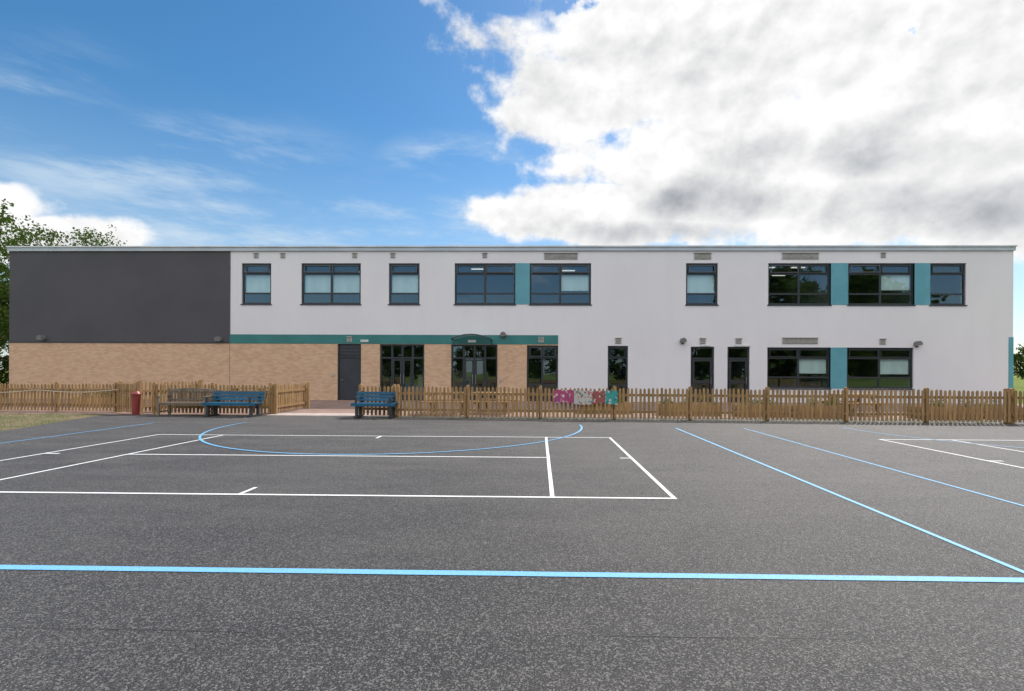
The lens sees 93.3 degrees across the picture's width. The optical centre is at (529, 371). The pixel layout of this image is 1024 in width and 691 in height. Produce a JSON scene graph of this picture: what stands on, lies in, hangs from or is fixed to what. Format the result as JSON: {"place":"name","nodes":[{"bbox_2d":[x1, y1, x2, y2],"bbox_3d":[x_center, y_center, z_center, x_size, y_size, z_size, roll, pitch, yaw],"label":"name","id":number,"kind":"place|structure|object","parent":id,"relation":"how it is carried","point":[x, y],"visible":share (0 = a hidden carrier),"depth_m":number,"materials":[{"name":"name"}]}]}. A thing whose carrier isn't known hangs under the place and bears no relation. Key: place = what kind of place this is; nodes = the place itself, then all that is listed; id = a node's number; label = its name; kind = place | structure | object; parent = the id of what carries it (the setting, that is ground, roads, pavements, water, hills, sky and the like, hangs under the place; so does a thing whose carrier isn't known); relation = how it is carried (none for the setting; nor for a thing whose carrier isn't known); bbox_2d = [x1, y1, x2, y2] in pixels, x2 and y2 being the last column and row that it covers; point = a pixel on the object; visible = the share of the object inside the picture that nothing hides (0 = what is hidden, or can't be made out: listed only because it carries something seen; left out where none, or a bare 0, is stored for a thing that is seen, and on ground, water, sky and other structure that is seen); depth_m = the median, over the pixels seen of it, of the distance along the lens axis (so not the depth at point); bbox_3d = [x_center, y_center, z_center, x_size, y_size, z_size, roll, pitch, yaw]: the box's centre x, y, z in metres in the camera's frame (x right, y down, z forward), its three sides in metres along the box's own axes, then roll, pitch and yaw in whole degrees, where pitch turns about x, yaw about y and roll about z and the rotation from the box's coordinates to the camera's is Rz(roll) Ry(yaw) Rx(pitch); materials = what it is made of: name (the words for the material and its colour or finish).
{"place":"outdoors","nodes":[
{"label":"outdoors","id":0,"kind":"place"},
{"bbox_2d":[0,410,113,430],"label":"worn grass verge","id":1,"kind":"structure","parent":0,"point":[31,418],"depth_m":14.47,"materials":[{"name":"plant"}]},
{"bbox_2d":[9,342,229,342],"bbox_3d":[-21.009,-1.485,24.695,11.490,0.050,0.001,0,0,1],"label":"cladding drip","id":2,"kind":"object","parent":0,"point":[118,342],"visible":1,"depth_m":24.70},
{"bbox_2d":[0,398,1022,419],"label":"red brick paving","id":3,"kind":"structure","parent":0,"point":[330,406],"depth_m":18.32,"materials":[{"name":"brick"}]},
{"bbox_2d":[0,382,117,411],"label":"picket fence","id":4,"kind":"object","parent":3,"relation":"on","point":[57,404],"visible":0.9,"depth_m":17.13,"materials":[{"name":"brown wood"}]},
{"bbox_2d":[0,389,117,392],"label":"fence rail","id":5,"kind":"object","parent":4,"relation":"attached to","point":[57,391],"visible":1,"depth_m":17.06,"materials":[{"name":"brown wood"}]},
{"bbox_2d":[74,391,125,406],"bbox_3d":[-17.135,1.059,19.547,2.036,0.715,0.700,0,0,1],"label":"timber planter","id":6,"kind":"object","parent":3,"relation":"on","point":[98,399],"visible":0.21,"depth_m":19.21,"materials":[{"name":"brown wood"}]},
{"bbox_2d":[116,381,136,411],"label":"picket gate","id":7,"kind":"structure","parent":3,"relation":"on","point":[128,390],"depth_m":16.64,"materials":[{"name":"brown wood"}]},
{"bbox_2d":[136,379,203,413],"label":"picket fence","id":8,"kind":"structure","parent":3,"relation":"on","point":[140,386],"depth_m":16.69,"materials":[{"name":"brown wood"}]},
{"bbox_2d":[152,382,272,413],"bbox_3d":[-10.729,0.910,16.344,4.100,1.088,0.167,0,0,2],"label":"picket fence","id":9,"kind":"object","parent":3,"relation":"on","point":[155,391],"visible":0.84,"depth_m":16.27,"materials":[{"name":"brown wood"}]},
{"bbox_2d":[225,387,267,401],"bbox_3d":[-12.092,1.074,20.746,1.500,0.752,1.560,0,0,-14],"label":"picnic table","id":10,"kind":"object","parent":3,"relation":"on","point":[248,388],"visible":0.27,"depth_m":20.55,"materials":[{"name":"brown wood"}]},
{"bbox_2d":[244,393,287,407],"bbox_3d":[-10.655,1.095,19.617,1.681,0.698,0.700,0,0,1],"label":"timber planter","id":11,"kind":"object","parent":3,"relation":"on","point":[267,400],"visible":0.12,"depth_m":19.42,"materials":[{"name":"brown wood"}]},
{"bbox_2d":[273,382,309,413],"bbox_3d":[-8.652,0.929,17.603,0.167,1.068,2.551,0,0,-1],"label":"picket fence","id":12,"kind":"object","parent":3,"relation":"on","point":[279,404],"visible":0.88,"depth_m":17.61,"materials":[{"name":"brown wood"}]},
{"bbox_2d":[265,413,374,415],"bbox_3d":[-6.982,1.455,16.303,3.400,0.030,0.880,0,0,1],"label":"concrete edging","id":13,"kind":"object","parent":3,"relation":"on","point":[315,414],"visible":0.79,"depth_m":16.18,"materials":[{"name":"grey concrete"}]},
{"bbox_2d":[422,392,463,414],"bbox_3d":[-2.964,1.113,17.063,1.500,0.752,1.560,0,0,-7],"label":"picnic table","id":14,"kind":"object","parent":3,"relation":"on","point":[446,402],"visible":0.1,"depth_m":16.66,"materials":[{"name":"brown wood"}]},
{"bbox_2d":[470,392,519,414],"bbox_3d":[-1.258,1.121,17.328,1.500,0.752,1.560,0,0,13],"label":"picnic table","id":15,"kind":"object","parent":3,"relation":"on","point":[474,402],"visible":0.24,"depth_m":17.05,"materials":[{"name":"brown wood"}]},
{"bbox_2d":[580,396,630,413],"bbox_3d":[2.745,1.130,17.448,1.800,0.744,0.700,0,0,1],"label":"timber planter","id":16,"kind":"object","parent":3,"relation":"on","point":[588,407],"visible":0.12,"depth_m":17.10,"materials":[{"name":"brown wood"}]},
{"bbox_2d":[659,397,719,415],"bbox_3d":[5.549,1.148,16.792,2.034,0.732,0.700,0,0,1],"label":"timber planter","id":17,"kind":"object","parent":3,"relation":"on","point":[692,407],"visible":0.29,"depth_m":16.46,"materials":[{"name":"brown wood"}]},
{"bbox_2d":[735,397,787,416],"bbox_3d":[7.826,1.156,16.447,1.600,0.735,0.700,0,0,1],"label":"timber planter","id":18,"kind":"object","parent":3,"relation":"on","point":[783,406],"visible":0.38,"depth_m":16.11,"materials":[{"name":"brown wood"}]},
{"bbox_2d":[787,398,840,417],"bbox_3d":[9.621,1.160,16.211,1.700,0.743,0.700,0,0,1],"label":"timber planter","id":19,"kind":"object","parent":3,"relation":"on","point":[817,409],"visible":0.41,"depth_m":15.87,"materials":[{"name":"brown wood"}]},
{"bbox_2d":[817,393,885,415],"bbox_3d":[11.545,1.176,17.372,1.500,0.752,1.560,0,0,-4],"label":"picnic table","id":20,"kind":"object","parent":3,"relation":"on","point":[857,402],"visible":0.3,"depth_m":17.12,"materials":[{"name":"brown wood"}]},
{"bbox_2d":[907,399,979,419],"bbox_3d":[13.635,1.188,15.930,1.837,0.720,0.700,0,0,1],"label":"timber planter","id":21,"kind":"object","parent":3,"relation":"on","point":[947,410],"visible":0.34,"depth_m":15.59,"materials":[{"name":"brown wood"}]},
{"bbox_2d":[974,400,1022,418],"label":"timber planter","id":22,"kind":"object","parent":3,"relation":"on","point":[997,409],"visible":0.21,"depth_m":15.75,"materials":[{"name":"brown wood"}]},
{"bbox_2d":[0,414,1023,690],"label":"asphalt playground","id":23,"kind":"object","parent":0,"point":[728,512],"visible":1,"depth_m":3.95},
{"bbox_2d":[130,391,140,414],"bbox_3d":[-13.106,1.044,16.085,0.290,0.780,0.290,0,0,1],"label":"litter bin","id":24,"kind":"object","parent":23,"relation":"on","point":[135,399],"visible":1,"depth_m":16.00,"materials":[{"name":"red plastic"}]},
{"bbox_2d":[156,388,216,415],"bbox_3d":[-11.240,0.992,15.848,1.570,0.900,0.600,0,0,-2],"label":"wooden bench","id":25,"kind":"object","parent":23,"relation":"on","point":[171,401],"visible":0.74,"depth_m":16.09,"materials":[{"name":"brown wood"}]},
{"bbox_2d":[201,391,264,416],"bbox_3d":[-9.591,1.042,15.693,1.750,0.813,0.696,0,0,3],"label":"blue bench","id":26,"kind":"object","parent":23,"relation":"on","point":[218,395],"visible":1,"depth_m":15.82,"materials":[{"name":"wood"}]},
{"bbox_2d":[351,391,398,417],"bbox_3d":[-4.899,1.042,15.399,1.380,0.813,0.696,0,0,-1],"label":"blue bench","id":27,"kind":"object","parent":23,"relation":"on","point":[361,396],"visible":0.99,"depth_m":15.52,"materials":[{"name":"wood"}]},
{"bbox_2d":[358,384,395,414],"bbox_3d":[-5.007,0.944,15.849,1.257,1.068,0.167,0,0,7],"label":"picket fence","id":28,"kind":"object","parent":23,"relation":"on","point":[372,408],"visible":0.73,"depth_m":15.78,"materials":[{"name":"brown wood"}]},
{"bbox_2d":[198,422,582,454],"bbox_3d":[-3.385,1.468,11.099,9.548,0.001,5.108,0,0,1],"label":"blue goal arc","id":29,"kind":"object","parent":23,"relation":"on","point":[199,437],"visible":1,"depth_m":9.29,"materials":[{"name":"paint"}]},
{"bbox_2d":[3,626,987,641],"bbox_3d":[3.448,1.502,2.667,32.000,0.001,0.031,0,0,1],"label":"asphalt joint","id":30,"kind":"object","parent":23,"relation":"on","point":[449,634],"visible":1,"depth_m":2.74,"materials":[{"name":"grey asphalt"}]},
{"bbox_2d":[0,434,1022,498],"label":"white court markings","id":31,"kind":"object","parent":23,"relation":"on","point":[551,489],"visible":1,"depth_m":6.82,"materials":[{"name":"paint"}]},
{"bbox_2d":[0,423,1023,581],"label":"blue court markings","id":32,"kind":"object","parent":23,"relation":"on","point":[535,573],"visible":1,"depth_m":3.57,"materials":[{"name":"paint"}]},
{"bbox_2d":[395,384,1010,423],"bbox_3d":[4.989,0.987,14.985,18.637,1.068,0.167,0,0,4],"label":"picket fence","id":33,"kind":"object","parent":23,"relation":"on","point":[844,413],"visible":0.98,"depth_m":14.83,"materials":[{"name":"brown wood"}]},
{"bbox_2d":[554,390,617,404],"bbox_3d":[1.731,0.798,14.986,1.970,0.458,0.024,0,0,4],"label":"painted banner","id":34,"kind":"object","parent":33,"relation":"attached to","point":[580,397],"visible":1,"depth_m":14.99,"materials":[{"name":"multicoloured fabric"}]},
{"bbox_2d":[400,416,1015,423],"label":"fence foot weeds","id":35,"kind":"object","parent":23,"relation":"on","point":[719,419],"visible":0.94,"depth_m":14.85,"materials":[{"name":"green plant"}]},
{"bbox_2d":[848,428,1019,447],"bbox_3d":[13.208,1.539,10.603,9.540,0.001,4.770,0,0,1],"label":"court marking line","id":36,"kind":"object","parent":23,"relation":"on","point":[933,439],"visible":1,"depth_m":10.82,"materials":[{"name":"paint"}]},
{"bbox_2d":[1009,388,1023,423],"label":"picket fence","id":37,"kind":"object","parent":23,"relation":"on","point":[1014,414],"visible":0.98,"depth_m":14.32,"materials":[{"name":"brown wood"}]},
{"bbox_2d":[0,0,1023,370],"label":"sky","id":38,"kind":"structure","parent":0,"point":[160,122],"materials":[{"name":"blue"}]},
{"bbox_2d":[3,371,1023,418],"bbox_3d":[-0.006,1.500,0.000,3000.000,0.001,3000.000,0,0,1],"label":"grass field","id":39,"kind":"structure","parent":0,"point":[1018,384],"depth_m":56.39,"materials":[{"name":"green plant"}]},
{"bbox_2d":[0,276,8,394],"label":"broadleaf tree","id":40,"kind":"object","parent":39,"relation":"on","point":[4,312],"visible":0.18,"depth_m":27.81,"materials":[{"name":"green plant"}]},
{"bbox_2d":[0,263,8,368],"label":"broadleaf tree","id":41,"kind":"object","parent":39,"relation":"on","point":[4,267],"visible":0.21,"depth_m":30.03,"materials":[{"name":"green plant"}]},
{"bbox_2d":[0,198,23,349],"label":"broadleaf tree","id":42,"kind":"object","parent":39,"relation":"on","point":[7,219],"visible":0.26,"depth_m":32.31,"materials":[{"name":"green plant"}]},
{"bbox_2d":[0,215,73,340],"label":"birch tree","id":43,"kind":"object","parent":39,"relation":"on","point":[23,236],"visible":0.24,"depth_m":31.66,"materials":[{"name":"green plant"}]},
{"bbox_2d":[65,224,126,245],"bbox_3d":[-30.502,-4.534,34.416,5.728,11.852,5.378,0,0,1],"label":"birch tree","id":44,"kind":"object","parent":39,"relation":"on","point":[94,240],"visible":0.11,"depth_m":33.75,"materials":[{"name":"green plant"}]},
{"bbox_2d":[9,343,557,400],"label":"brick wall","id":45,"kind":"structure","parent":39,"relation":"on","point":[266,364],"depth_m":24.62,"materials":[{"name":"beige brick"}]},
{"bbox_2d":[339,344,359,399],"bbox_3d":[-9.140,0.016,24.593,1.200,2.830,0.070,0,0,1],"label":"service door","id":46,"kind":"structure","parent":45,"relation":"attached to","point":[349,377],"depth_m":24.56,"materials":[{"name":"grey metal"}]},
{"bbox_2d":[230,251,1012,403],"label":"render wall","id":47,"kind":"structure","parent":39,"relation":"on","point":[644,313],"depth_m":24.17,"materials":[{"name":"white paint"}]},
{"bbox_2d":[9,251,229,341],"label":"cladding wall","id":48,"kind":"structure","parent":47,"relation":"attached to","point":[118,296],"depth_m":24.73,"materials":[{"name":"grey metal"}]},
{"bbox_2d":[229,251,230,389],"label":"movement joints","id":49,"kind":"object","parent":47,"relation":"attached to","point":[229,319],"visible":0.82,"depth_m":24.60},
{"bbox_2d":[230,334,557,343],"bbox_3d":[-6.901,-1.630,24.431,16.730,0.460,0.001,0,0,1],"label":"teal band","id":50,"kind":"object","parent":47,"relation":"attached to","point":[356,339],"visible":0.99,"depth_m":24.43,"materials":[{"name":"teal metal"}]},
{"bbox_2d":[36,332,922,346],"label":"wall lamp hoods","id":51,"kind":"object","parent":47,"relation":"attached to","point":[682,340],"depth_m":24.10,"materials":[{"name":"black metal"}]},
{"bbox_2d":[7,247,1015,251],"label":"roof fascia","id":52,"kind":"structure","parent":47,"relation":"on","point":[544,249],"depth_m":24.24,"materials":[{"name":"grey metal"}]},
{"bbox_2d":[5,245,1017,247],"bbox_3d":[-1.267,-6.283,32.827,50.780,0.065,17.210,0,0,1],"label":"roof edge cap","id":53,"kind":"object","parent":52,"relation":"on","point":[551,246],"visible":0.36,"depth_m":24.11,"materials":[{"name":"grey metal"}]},
{"bbox_2d":[360,340,750,345],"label":"exit signs","id":54,"kind":"object","parent":47,"relation":"attached to","point":[475,341],"visible":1,"depth_m":24.33,"materials":[{"name":"plastic"}]},
{"bbox_2d":[558,335,558,389],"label":"band end trim","id":55,"kind":"structure","parent":47,"relation":"attached to","point":[558,362],"depth_m":24.25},
{"bbox_2d":[254,252,886,343],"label":"wall vents","id":56,"kind":"object","parent":47,"relation":"attached to","point":[545,255],"depth_m":24.07,"materials":[{"name":"grey metal"}]},
{"bbox_2d":[254,253,885,343],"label":"vent louvres","id":57,"kind":"object","parent":56,"relation":"attached to","point":[804,339],"visible":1,"depth_m":24.02,"materials":[{"name":"grey metal"}]},
{"bbox_2d":[243,263,964,401],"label":"window frames","id":58,"kind":"structure","parent":47,"relation":"attached to","point":[402,359],"depth_m":24.25,"materials":[{"name":"grey metal"}]},
{"bbox_2d":[400,374,746,384],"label":"door handles","id":59,"kind":"object","parent":58,"relation":"attached to","point":[472,379],"depth_m":24.43,"materials":[{"name":"metal"}]},
{"bbox_2d":[246,275,908,373],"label":"roller blinds","id":60,"kind":"object","parent":58,"relation":"attached to","point":[409,283],"visible":1,"depth_m":24.44,"materials":[{"name":"white fabric"}]},
{"bbox_2d":[515,263,929,388],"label":"teal spandrels","id":61,"kind":"object","parent":58,"relation":"attached to","point":[839,296],"visible":0.96,"depth_m":23.98,"materials":[{"name":"teal glass"}]},
{"bbox_2d":[240,304,967,389],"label":"window sills","id":62,"kind":"structure","parent":47,"relation":"attached to","point":[685,305],"depth_m":24.06,"materials":[{"name":"black metal"}]},
{"bbox_2d":[1008,337,1013,387],"bbox_3d":[23.728,-0.048,23.834,0.232,3.300,0.032,0,0,1],"label":"teal corner panel","id":63,"kind":"object","parent":47,"relation":"attached to","point":[1010,361],"visible":0.64,"depth_m":23.82,"materials":[{"name":"teal metal"}]},
{"bbox_2d":[1013,344,1023,378],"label":"distant tree row","id":64,"kind":"object","parent":39,"relation":"on","point":[1019,358],"visible":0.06,"depth_m":130.70,"materials":[{"name":"green plant"}]},
{"bbox_2d":[406,395,625,399],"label":"interior floor","id":65,"kind":"structure","parent":0,"point":[530,397],"depth_m":27.58,"materials":[{"name":"carpet"}]},
{"bbox_2d":[245,266,909,394],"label":"interior walls","id":66,"kind":"structure","parent":65,"relation":"on","point":[781,367],"depth_m":30.00,"materials":[{"name":"paint"}]},
{"bbox_2d":[391,295,822,398],"bbox_3d":[3.617,-1.394,26.785,33.902,5.779,3.735,0,0,1],"label":"interior furniture","id":67,"kind":"object","parent":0,"point":[458,379],"visible":0.09,"depth_m":26.20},
{"bbox_2d":[255,265,960,281],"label":"interior ceiling","id":68,"kind":"structure","parent":0,"point":[505,278],"depth_m":26.78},
{"bbox_2d":[472,267,804,275],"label":"ceiling lights","id":69,"kind":"object","parent":68,"relation":"attached to","point":[574,270],"visible":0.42,"depth_m":26.68,"materials":[{"name":"white"}]},
{"bbox_3d":[-2.841,-1.720,23.880,1.950,0.255,0.937,0,0,1],"label":"entrance canopy","id":70,"kind":"object","parent":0,"visible":0},
{"bbox_2d":[451,334,491,346],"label":"canopy brackets","id":71,"kind":"object","parent":70,"relation":"attached to","point":[471,334],"visible":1,"depth_m":23.39,"materials":[{"name":"metal"}]}
]}

